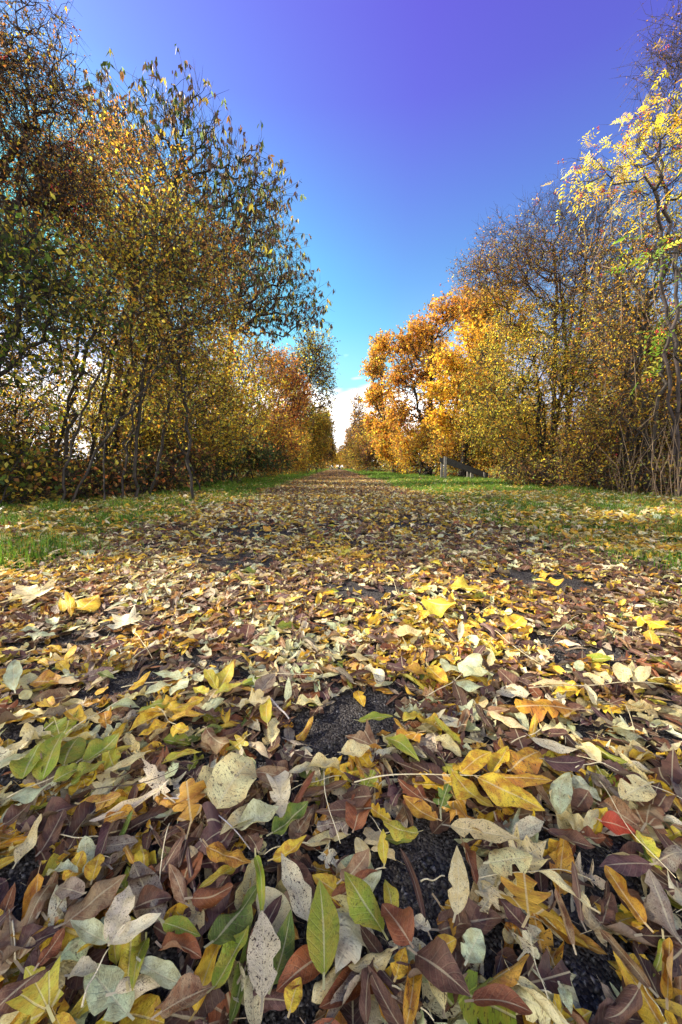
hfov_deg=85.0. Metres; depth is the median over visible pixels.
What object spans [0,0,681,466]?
sky
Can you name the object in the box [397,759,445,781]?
fallen leaf
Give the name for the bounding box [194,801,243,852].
fallen leaf
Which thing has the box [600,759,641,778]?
fallen leaf
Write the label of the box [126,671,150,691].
fallen leaf
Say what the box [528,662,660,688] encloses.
fallen leaf
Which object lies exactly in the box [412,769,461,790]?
fallen leaf
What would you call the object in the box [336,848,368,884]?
fallen leaf
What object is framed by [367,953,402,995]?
fallen leaf
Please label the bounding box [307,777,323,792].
fallen leaf
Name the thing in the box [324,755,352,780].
fallen leaf
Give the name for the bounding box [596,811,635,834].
fallen leaf
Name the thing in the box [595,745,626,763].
fallen leaf
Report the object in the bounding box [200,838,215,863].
fallen leaf
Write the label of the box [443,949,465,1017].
fallen leaf
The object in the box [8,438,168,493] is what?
bramble bush
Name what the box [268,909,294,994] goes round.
fallen leaf
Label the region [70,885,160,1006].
fallen leaf
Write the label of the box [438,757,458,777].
fallen leaf
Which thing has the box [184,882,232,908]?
fallen leaf
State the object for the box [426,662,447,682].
fallen leaf
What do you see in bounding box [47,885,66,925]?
fallen leaf
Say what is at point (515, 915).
fallen leaf
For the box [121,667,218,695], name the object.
fallen leaf
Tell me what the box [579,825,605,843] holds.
fallen leaf
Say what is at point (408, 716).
fallen leaf
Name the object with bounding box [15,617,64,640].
fallen leaf
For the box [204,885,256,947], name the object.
fallen leaf
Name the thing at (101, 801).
fallen leaf
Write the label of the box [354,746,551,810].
fallen leaf
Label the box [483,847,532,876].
fallen leaf
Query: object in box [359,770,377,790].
fallen leaf
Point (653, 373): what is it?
hawthorn tree
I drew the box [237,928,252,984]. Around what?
fallen leaf
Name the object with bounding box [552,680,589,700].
fallen leaf
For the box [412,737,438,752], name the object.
fallen leaf
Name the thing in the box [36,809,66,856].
fallen leaf
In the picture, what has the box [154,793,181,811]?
fallen leaf
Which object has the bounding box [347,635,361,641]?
fallen leaf
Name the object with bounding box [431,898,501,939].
fallen leaf
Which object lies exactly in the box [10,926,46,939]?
fallen leaf
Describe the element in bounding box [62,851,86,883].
fallen leaf
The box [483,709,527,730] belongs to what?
fallen leaf
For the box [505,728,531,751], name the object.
fallen leaf
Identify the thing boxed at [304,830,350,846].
fallen leaf
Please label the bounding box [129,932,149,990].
fallen leaf
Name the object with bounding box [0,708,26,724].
fallen leaf
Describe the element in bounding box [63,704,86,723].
fallen leaf
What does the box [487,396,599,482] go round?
spindle shrub
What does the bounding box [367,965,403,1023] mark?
fallen leaf
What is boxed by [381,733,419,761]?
fallen leaf
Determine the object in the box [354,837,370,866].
fallen leaf
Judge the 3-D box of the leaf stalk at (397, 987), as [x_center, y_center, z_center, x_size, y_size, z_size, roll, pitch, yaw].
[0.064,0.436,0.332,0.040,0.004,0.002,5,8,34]
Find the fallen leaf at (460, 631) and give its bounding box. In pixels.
[457,621,463,639]
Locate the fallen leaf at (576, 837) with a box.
[542,826,594,848]
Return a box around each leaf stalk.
[11,920,15,959]
[60,834,97,837]
[66,696,129,733]
[159,823,169,878]
[256,673,327,677]
[291,775,340,789]
[323,769,339,841]
[392,984,433,1020]
[420,875,444,881]
[479,869,591,879]
[511,725,548,742]
[528,930,548,998]
[577,755,681,798]
[600,782,675,877]
[644,986,662,1015]
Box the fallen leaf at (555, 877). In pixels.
[539,870,599,913]
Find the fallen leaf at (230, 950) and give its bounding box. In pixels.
[206,925,248,992]
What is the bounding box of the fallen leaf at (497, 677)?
[492,669,505,684]
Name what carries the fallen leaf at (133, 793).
on the fallen leaves at (290, 605)
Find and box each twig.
[90,757,207,790]
[163,797,249,848]
[271,698,289,719]
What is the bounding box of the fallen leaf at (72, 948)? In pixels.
[55,917,104,961]
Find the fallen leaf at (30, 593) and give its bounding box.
[0,579,53,603]
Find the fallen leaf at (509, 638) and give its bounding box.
[504,633,513,645]
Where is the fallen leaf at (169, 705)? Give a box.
[164,700,178,713]
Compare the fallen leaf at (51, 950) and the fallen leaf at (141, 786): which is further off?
the fallen leaf at (141, 786)
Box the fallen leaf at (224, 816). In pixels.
[202,812,227,829]
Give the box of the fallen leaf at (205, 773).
[187,766,213,799]
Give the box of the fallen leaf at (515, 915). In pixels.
[501,900,531,931]
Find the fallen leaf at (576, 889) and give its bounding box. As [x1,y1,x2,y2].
[571,862,586,931]
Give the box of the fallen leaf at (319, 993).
[311,966,342,1003]
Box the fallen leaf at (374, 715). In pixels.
[354,711,392,721]
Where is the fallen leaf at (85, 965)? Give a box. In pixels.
[64,956,97,978]
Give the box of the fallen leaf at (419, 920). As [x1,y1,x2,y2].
[414,913,430,931]
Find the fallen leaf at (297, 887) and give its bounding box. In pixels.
[281,853,311,921]
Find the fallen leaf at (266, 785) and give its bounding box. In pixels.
[262,780,289,802]
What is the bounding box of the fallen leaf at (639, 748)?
[622,737,663,757]
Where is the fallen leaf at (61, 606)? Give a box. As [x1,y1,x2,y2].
[58,598,66,611]
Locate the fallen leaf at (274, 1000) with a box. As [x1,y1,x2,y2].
[253,988,286,1012]
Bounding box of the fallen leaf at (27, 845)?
[12,814,41,868]
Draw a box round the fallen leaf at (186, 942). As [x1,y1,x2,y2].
[155,932,201,958]
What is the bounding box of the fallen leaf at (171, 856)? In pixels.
[154,835,183,881]
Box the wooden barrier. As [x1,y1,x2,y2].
[439,456,487,478]
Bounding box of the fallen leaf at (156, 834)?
[149,825,166,853]
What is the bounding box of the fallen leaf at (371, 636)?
[362,633,384,642]
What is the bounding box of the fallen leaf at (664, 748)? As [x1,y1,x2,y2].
[656,741,681,751]
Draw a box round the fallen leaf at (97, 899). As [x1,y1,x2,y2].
[54,874,125,928]
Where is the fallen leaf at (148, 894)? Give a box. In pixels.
[132,884,171,909]
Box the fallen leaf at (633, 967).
[599,929,658,997]
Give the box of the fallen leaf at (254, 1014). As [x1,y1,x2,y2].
[244,962,263,1023]
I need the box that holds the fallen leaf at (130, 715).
[113,709,137,722]
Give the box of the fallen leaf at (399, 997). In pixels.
[391,990,422,1011]
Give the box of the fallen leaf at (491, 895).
[474,878,507,913]
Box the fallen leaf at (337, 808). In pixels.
[316,799,371,817]
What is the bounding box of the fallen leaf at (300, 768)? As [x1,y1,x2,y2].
[288,762,313,772]
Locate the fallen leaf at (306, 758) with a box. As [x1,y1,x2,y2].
[293,750,327,763]
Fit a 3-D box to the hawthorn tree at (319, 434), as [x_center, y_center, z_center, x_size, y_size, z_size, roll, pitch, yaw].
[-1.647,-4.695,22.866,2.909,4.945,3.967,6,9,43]
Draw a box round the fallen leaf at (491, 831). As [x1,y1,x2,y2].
[442,818,518,842]
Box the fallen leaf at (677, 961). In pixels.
[654,928,681,977]
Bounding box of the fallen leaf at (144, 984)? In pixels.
[105,974,159,998]
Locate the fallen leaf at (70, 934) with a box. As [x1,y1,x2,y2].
[39,908,95,952]
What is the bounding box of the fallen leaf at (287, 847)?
[267,835,305,861]
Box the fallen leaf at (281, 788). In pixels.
[266,770,291,835]
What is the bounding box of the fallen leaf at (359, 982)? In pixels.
[342,956,377,994]
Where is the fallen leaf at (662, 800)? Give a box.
[635,782,676,815]
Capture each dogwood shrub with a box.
[0,191,138,443]
[255,342,318,475]
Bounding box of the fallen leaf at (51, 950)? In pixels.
[33,928,64,970]
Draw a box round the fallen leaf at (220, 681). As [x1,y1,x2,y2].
[193,661,241,700]
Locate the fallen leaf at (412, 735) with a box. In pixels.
[390,718,425,743]
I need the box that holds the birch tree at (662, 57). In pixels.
[607,0,681,482]
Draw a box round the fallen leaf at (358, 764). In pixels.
[355,756,365,777]
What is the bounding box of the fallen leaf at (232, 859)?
[202,839,250,867]
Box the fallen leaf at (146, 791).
[134,784,151,811]
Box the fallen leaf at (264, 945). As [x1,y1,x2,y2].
[247,910,280,1011]
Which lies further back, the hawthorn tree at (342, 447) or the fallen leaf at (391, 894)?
the hawthorn tree at (342, 447)
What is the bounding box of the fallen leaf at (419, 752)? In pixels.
[413,746,426,757]
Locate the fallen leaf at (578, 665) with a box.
[574,660,583,670]
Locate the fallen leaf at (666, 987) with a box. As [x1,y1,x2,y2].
[660,937,672,1009]
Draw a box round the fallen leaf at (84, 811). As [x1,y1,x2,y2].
[66,801,100,838]
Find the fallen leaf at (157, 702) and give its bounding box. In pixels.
[135,699,168,711]
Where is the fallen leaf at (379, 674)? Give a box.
[363,663,384,684]
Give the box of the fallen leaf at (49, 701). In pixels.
[36,696,59,706]
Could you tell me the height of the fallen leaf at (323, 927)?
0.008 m
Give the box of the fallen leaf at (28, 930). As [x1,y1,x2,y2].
[2,923,59,963]
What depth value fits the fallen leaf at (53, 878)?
0.42 m
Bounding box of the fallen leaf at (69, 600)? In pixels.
[64,592,74,616]
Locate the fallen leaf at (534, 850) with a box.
[508,825,550,873]
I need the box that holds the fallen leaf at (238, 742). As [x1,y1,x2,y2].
[225,733,250,750]
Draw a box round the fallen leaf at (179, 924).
[158,915,200,936]
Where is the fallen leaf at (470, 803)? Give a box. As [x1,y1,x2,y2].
[448,791,486,811]
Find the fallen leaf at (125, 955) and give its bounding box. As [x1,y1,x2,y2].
[118,916,140,991]
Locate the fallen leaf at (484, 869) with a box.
[477,860,496,895]
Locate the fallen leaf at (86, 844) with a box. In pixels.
[76,836,95,877]
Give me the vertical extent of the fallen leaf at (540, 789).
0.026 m
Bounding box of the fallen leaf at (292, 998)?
[284,977,302,1017]
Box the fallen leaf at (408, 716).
[402,711,421,720]
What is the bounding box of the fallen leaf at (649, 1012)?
[613,951,667,1023]
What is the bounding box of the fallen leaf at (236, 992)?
[229,922,255,1023]
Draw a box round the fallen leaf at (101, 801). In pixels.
[74,791,120,812]
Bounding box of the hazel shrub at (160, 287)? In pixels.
[0,123,256,502]
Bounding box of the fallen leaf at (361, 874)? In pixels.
[331,869,376,908]
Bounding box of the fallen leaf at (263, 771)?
[256,765,297,783]
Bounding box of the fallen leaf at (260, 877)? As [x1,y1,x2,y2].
[254,848,264,911]
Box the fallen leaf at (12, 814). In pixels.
[0,800,33,826]
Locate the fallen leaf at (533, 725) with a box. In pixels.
[527,713,537,738]
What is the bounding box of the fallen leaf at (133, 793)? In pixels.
[127,783,138,809]
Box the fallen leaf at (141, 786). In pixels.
[114,782,145,802]
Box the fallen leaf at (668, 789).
[643,772,681,811]
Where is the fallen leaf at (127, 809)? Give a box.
[98,804,138,826]
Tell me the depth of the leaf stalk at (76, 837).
0.48 m
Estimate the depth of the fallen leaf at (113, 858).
0.46 m
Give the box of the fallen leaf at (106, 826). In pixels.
[94,821,115,856]
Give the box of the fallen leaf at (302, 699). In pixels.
[292,694,322,705]
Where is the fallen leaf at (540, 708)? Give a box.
[514,698,589,722]
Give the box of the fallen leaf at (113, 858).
[100,852,118,869]
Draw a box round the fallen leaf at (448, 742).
[433,733,461,756]
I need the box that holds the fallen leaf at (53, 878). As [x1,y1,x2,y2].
[35,871,58,918]
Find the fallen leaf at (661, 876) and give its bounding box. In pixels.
[645,860,681,895]
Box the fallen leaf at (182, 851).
[178,835,187,867]
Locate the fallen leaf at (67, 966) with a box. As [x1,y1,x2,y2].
[52,944,93,989]
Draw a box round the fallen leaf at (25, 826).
[16,815,46,833]
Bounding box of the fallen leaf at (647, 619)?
[632,613,668,629]
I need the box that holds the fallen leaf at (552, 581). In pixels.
[536,577,562,585]
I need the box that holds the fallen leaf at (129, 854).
[123,845,133,863]
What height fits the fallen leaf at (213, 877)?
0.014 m
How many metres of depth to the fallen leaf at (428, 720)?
0.69 m
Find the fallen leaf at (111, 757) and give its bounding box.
[102,747,120,771]
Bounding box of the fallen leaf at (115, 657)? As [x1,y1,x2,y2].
[108,652,127,660]
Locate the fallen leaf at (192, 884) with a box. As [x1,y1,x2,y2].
[186,847,195,891]
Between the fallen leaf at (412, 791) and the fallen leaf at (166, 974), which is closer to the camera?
the fallen leaf at (166, 974)
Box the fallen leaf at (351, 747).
[338,739,369,757]
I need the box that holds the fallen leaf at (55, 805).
[17,797,77,836]
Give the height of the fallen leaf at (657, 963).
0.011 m
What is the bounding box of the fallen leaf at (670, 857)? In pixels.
[651,845,681,872]
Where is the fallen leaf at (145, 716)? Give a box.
[129,694,203,736]
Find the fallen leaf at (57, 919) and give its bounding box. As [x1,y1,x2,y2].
[36,916,65,950]
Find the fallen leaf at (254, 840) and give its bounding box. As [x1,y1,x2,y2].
[244,831,262,852]
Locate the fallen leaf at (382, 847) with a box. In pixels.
[377,829,388,867]
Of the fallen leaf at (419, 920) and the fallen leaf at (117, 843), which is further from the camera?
the fallen leaf at (117, 843)
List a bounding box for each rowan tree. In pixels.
[542,32,681,495]
[606,231,681,394]
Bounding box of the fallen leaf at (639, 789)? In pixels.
[618,774,656,801]
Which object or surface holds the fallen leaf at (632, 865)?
on the fallen leaves at (290, 605)
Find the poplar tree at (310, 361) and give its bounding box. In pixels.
[273,319,340,472]
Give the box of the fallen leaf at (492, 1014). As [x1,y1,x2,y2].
[422,969,516,1023]
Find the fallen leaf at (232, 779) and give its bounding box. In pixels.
[207,752,256,808]
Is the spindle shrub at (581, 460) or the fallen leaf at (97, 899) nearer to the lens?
the fallen leaf at (97, 899)
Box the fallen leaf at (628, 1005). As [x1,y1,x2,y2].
[604,982,642,1023]
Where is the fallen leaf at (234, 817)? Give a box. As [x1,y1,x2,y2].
[220,803,266,834]
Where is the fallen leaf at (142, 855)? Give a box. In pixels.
[134,846,149,866]
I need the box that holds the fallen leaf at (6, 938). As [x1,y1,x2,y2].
[0,908,39,975]
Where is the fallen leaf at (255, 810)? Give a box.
[231,798,278,830]
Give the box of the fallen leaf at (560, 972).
[516,949,571,995]
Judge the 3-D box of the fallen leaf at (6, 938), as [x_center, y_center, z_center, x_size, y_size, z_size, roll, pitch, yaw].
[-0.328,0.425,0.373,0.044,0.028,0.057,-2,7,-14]
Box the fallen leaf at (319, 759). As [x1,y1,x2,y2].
[308,752,339,769]
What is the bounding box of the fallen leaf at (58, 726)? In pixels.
[40,708,78,739]
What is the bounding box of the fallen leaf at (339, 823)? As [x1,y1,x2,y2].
[317,815,348,837]
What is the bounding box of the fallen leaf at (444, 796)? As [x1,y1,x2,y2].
[433,784,452,818]
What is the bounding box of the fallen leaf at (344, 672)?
[331,666,355,683]
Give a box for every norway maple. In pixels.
[370,281,487,472]
[392,336,476,473]
[454,283,513,475]
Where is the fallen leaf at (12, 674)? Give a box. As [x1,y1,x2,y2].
[3,660,22,692]
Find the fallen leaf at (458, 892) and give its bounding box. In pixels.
[448,846,469,922]
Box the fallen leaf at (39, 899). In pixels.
[21,871,57,936]
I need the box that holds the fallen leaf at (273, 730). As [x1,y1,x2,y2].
[267,717,279,745]
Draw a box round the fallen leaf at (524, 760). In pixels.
[504,747,542,774]
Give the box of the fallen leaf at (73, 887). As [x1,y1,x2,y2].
[55,876,86,899]
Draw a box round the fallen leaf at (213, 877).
[198,865,238,888]
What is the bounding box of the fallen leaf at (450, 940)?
[434,934,456,952]
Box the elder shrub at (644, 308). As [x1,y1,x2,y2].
[560,191,681,493]
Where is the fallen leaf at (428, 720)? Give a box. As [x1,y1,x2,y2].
[415,713,453,730]
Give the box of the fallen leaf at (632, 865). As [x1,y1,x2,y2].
[599,854,657,876]
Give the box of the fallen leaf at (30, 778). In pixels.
[11,766,59,800]
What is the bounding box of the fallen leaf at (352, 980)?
[324,971,360,1023]
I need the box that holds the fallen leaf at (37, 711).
[13,708,43,719]
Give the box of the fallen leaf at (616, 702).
[603,696,626,707]
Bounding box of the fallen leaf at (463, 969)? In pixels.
[442,961,470,1013]
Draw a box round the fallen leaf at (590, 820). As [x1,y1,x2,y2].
[582,809,598,832]
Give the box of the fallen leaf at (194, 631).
[132,628,206,658]
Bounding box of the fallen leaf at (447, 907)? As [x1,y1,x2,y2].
[432,893,456,936]
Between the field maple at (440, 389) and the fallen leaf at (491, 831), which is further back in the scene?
the field maple at (440, 389)
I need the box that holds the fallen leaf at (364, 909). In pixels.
[344,871,388,940]
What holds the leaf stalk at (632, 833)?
on the fallen leaves at (290, 605)
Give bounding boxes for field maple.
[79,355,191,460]
[101,295,280,486]
[185,372,242,476]
[193,305,311,481]
[332,453,348,468]
[359,329,404,472]
[369,387,408,464]
[391,416,503,477]
[416,275,544,477]
[446,361,558,478]
[585,298,681,408]
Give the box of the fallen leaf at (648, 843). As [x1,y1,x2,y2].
[636,830,660,860]
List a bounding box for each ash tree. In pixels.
[54,44,306,443]
[173,197,335,478]
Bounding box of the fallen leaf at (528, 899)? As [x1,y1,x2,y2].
[499,873,558,927]
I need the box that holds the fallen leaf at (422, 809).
[403,795,441,820]
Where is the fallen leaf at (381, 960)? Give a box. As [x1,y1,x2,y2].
[348,945,397,972]
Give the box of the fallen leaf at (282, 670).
[280,667,291,680]
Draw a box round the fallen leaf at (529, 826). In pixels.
[512,816,543,839]
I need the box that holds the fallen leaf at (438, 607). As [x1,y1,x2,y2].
[418,596,455,618]
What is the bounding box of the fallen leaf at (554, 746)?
[528,735,577,753]
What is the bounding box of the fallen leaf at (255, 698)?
[229,688,270,710]
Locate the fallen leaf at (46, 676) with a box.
[27,669,61,686]
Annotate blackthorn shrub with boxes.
[0,337,119,480]
[0,353,90,475]
[68,362,213,488]
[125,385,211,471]
[198,398,259,480]
[252,417,290,475]
[281,422,314,472]
[307,444,338,470]
[344,430,372,469]
[373,426,409,472]
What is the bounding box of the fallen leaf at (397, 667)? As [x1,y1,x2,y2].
[380,663,405,670]
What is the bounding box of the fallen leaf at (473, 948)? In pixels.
[461,928,485,965]
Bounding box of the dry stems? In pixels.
[539,411,681,497]
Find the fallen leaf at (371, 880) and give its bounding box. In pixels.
[363,870,381,891]
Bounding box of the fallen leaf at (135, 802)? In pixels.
[90,780,167,821]
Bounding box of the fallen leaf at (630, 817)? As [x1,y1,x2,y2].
[593,795,649,834]
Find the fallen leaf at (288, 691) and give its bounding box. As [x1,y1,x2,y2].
[284,677,291,701]
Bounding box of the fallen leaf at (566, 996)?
[557,981,572,1013]
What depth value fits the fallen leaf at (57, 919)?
0.39 m
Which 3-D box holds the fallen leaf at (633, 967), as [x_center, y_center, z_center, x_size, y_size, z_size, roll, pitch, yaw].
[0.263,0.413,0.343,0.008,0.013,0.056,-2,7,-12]
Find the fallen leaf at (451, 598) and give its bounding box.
[448,592,453,607]
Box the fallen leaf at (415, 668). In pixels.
[404,663,427,674]
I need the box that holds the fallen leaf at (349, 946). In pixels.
[335,912,374,973]
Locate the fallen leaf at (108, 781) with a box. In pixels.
[91,766,118,794]
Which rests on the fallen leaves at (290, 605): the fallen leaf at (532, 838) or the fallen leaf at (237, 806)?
the fallen leaf at (532, 838)
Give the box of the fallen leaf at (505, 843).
[493,811,516,847]
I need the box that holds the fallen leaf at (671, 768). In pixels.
[650,748,681,789]
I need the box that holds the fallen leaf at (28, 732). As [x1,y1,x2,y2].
[4,721,53,749]
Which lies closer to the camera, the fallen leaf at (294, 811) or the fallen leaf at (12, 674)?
the fallen leaf at (294, 811)
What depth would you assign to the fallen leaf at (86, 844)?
0.46 m
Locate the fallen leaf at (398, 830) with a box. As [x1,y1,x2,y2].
[383,820,422,841]
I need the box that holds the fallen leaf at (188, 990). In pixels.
[151,972,216,1019]
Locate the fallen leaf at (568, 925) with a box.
[554,889,576,954]
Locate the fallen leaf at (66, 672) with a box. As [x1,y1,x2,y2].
[61,669,78,680]
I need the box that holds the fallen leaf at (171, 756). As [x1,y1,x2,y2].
[161,749,198,763]
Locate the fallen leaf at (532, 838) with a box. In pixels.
[489,818,535,845]
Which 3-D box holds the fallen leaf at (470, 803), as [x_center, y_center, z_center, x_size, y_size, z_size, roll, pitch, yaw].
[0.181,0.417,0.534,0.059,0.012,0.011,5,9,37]
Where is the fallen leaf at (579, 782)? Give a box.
[570,772,600,800]
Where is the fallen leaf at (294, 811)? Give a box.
[266,801,307,835]
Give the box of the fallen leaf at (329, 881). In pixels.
[312,873,345,908]
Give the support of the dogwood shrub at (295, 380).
on the ground at (663, 541)
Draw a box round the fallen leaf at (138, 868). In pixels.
[128,861,166,926]
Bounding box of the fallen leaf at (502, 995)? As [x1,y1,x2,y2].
[464,983,532,1014]
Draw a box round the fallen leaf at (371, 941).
[360,925,388,962]
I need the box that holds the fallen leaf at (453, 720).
[426,713,465,726]
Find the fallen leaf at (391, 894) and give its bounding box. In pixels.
[383,880,398,906]
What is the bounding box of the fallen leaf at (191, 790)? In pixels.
[172,778,205,838]
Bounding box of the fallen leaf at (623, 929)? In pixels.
[590,913,656,946]
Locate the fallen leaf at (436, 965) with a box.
[407,936,469,995]
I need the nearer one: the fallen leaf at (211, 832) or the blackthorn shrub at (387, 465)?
the fallen leaf at (211, 832)
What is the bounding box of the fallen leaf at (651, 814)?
[632,802,674,834]
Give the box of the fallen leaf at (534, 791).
[532,786,545,820]
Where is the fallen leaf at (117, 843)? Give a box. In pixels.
[93,834,137,853]
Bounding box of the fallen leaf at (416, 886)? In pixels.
[400,848,431,939]
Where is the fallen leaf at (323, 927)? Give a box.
[306,879,339,989]
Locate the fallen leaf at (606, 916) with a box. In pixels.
[595,892,617,924]
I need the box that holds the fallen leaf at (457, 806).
[442,791,482,832]
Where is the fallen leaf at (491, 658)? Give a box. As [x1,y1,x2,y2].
[487,651,495,665]
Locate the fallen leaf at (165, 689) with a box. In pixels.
[154,686,169,693]
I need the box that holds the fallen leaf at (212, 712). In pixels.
[198,708,225,717]
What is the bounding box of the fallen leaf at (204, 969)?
[188,944,221,1021]
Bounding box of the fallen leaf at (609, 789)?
[586,769,628,805]
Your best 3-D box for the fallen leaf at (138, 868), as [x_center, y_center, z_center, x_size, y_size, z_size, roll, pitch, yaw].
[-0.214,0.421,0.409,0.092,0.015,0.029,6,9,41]
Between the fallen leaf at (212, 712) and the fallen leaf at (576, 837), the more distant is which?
the fallen leaf at (212, 712)
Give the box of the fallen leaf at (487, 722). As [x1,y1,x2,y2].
[472,699,493,728]
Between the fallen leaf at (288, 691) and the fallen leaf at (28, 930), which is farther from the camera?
the fallen leaf at (288, 691)
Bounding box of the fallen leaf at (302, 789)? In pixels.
[292,771,314,802]
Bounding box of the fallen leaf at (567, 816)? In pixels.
[556,810,587,837]
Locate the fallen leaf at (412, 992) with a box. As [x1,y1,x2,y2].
[403,959,421,1023]
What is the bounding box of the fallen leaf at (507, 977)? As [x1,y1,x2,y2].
[479,954,528,986]
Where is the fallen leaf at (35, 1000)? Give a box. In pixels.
[5,955,63,1023]
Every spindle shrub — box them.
[202,412,284,477]
[263,422,313,474]
[292,447,330,471]
[338,452,353,468]
[343,429,390,471]
[387,411,437,473]
[418,410,492,476]
[482,394,562,480]
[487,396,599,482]
[540,363,681,489]
[544,350,681,488]
[604,313,681,491]
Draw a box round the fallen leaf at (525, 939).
[511,924,543,960]
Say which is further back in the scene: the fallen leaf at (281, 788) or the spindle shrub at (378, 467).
the spindle shrub at (378, 467)
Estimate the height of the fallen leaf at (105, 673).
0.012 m
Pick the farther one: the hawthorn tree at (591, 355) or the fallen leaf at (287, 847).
the hawthorn tree at (591, 355)
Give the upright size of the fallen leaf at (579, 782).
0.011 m
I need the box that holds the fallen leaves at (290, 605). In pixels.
[0,469,681,1023]
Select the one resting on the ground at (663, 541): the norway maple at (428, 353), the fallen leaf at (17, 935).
the norway maple at (428, 353)
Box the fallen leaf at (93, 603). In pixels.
[71,595,100,611]
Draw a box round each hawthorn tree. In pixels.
[0,0,143,391]
[3,76,259,463]
[287,401,338,472]
[308,406,338,470]
[337,430,354,468]
[339,388,377,470]
[339,425,352,460]
[439,159,673,484]
[450,282,654,485]
[530,302,677,480]
[614,315,681,454]
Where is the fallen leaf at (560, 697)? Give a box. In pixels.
[545,691,566,703]
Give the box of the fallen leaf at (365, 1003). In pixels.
[359,959,373,1023]
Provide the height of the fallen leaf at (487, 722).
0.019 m
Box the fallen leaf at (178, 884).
[169,864,190,906]
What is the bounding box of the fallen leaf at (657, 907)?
[644,869,681,943]
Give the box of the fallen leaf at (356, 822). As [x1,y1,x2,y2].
[345,794,370,832]
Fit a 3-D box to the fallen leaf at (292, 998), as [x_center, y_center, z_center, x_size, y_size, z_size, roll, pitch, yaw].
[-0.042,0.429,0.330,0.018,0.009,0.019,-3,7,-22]
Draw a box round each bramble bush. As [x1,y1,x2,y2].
[0,413,71,507]
[0,439,223,504]
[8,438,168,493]
[185,429,297,485]
[492,445,681,495]
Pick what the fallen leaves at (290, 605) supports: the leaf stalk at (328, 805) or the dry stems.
the leaf stalk at (328, 805)
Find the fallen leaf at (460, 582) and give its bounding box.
[449,577,480,590]
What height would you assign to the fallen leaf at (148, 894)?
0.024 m
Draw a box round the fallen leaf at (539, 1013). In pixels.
[510,985,568,1023]
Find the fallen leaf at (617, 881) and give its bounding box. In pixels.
[604,865,653,932]
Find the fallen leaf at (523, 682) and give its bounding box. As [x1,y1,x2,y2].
[516,676,533,687]
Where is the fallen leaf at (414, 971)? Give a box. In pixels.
[391,961,421,983]
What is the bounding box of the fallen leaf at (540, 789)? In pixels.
[510,773,552,807]
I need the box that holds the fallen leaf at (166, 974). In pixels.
[136,956,180,988]
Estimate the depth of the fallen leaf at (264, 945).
0.35 m
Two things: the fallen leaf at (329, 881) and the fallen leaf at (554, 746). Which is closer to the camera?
the fallen leaf at (329, 881)
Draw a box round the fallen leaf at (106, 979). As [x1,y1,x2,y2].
[83,963,134,1022]
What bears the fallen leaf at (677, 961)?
on the fallen leaves at (290, 605)
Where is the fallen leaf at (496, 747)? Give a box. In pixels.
[493,742,511,772]
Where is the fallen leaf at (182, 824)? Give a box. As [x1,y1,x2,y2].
[151,817,197,844]
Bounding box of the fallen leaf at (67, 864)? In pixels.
[46,859,77,875]
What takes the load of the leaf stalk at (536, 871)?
on the fallen leaves at (290, 605)
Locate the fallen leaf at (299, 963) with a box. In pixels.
[276,944,334,992]
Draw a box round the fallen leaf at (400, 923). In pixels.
[381,903,414,947]
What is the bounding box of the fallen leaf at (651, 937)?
[634,925,681,946]
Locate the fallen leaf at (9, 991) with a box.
[0,958,57,1014]
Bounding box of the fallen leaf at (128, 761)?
[104,750,150,773]
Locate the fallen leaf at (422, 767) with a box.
[412,762,443,784]
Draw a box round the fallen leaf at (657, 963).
[653,928,664,976]
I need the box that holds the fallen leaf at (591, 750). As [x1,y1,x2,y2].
[575,741,600,761]
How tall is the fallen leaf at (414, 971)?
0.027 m
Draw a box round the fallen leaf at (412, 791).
[397,778,434,805]
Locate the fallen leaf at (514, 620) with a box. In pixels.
[504,614,526,627]
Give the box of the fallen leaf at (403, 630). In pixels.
[394,625,422,635]
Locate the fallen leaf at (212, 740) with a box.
[201,726,229,753]
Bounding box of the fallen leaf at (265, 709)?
[259,698,271,725]
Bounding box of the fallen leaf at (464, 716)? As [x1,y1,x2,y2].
[457,708,469,732]
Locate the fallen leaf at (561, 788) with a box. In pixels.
[549,772,572,813]
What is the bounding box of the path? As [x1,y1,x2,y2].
[0,469,681,1023]
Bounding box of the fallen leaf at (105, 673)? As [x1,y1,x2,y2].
[97,670,113,677]
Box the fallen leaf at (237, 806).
[217,795,249,811]
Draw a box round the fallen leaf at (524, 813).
[513,807,555,828]
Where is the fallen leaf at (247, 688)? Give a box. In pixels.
[240,687,268,691]
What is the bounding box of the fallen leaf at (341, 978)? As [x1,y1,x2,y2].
[319,966,360,1008]
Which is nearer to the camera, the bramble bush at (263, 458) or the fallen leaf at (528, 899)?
the fallen leaf at (528, 899)
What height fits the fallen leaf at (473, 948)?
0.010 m
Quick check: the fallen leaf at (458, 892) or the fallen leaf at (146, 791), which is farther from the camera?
the fallen leaf at (146, 791)
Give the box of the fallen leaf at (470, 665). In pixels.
[428,653,493,695]
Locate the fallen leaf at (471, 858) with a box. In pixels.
[460,836,478,883]
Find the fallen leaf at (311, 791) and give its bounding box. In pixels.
[303,780,346,797]
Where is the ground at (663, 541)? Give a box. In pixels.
[0,467,681,579]
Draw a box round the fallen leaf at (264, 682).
[255,673,275,690]
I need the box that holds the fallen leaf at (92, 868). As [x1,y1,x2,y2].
[84,854,104,884]
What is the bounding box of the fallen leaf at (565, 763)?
[539,755,584,771]
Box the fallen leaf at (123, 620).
[107,605,140,628]
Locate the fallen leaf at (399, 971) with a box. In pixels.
[390,947,407,981]
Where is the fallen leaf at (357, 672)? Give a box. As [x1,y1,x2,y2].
[345,670,371,678]

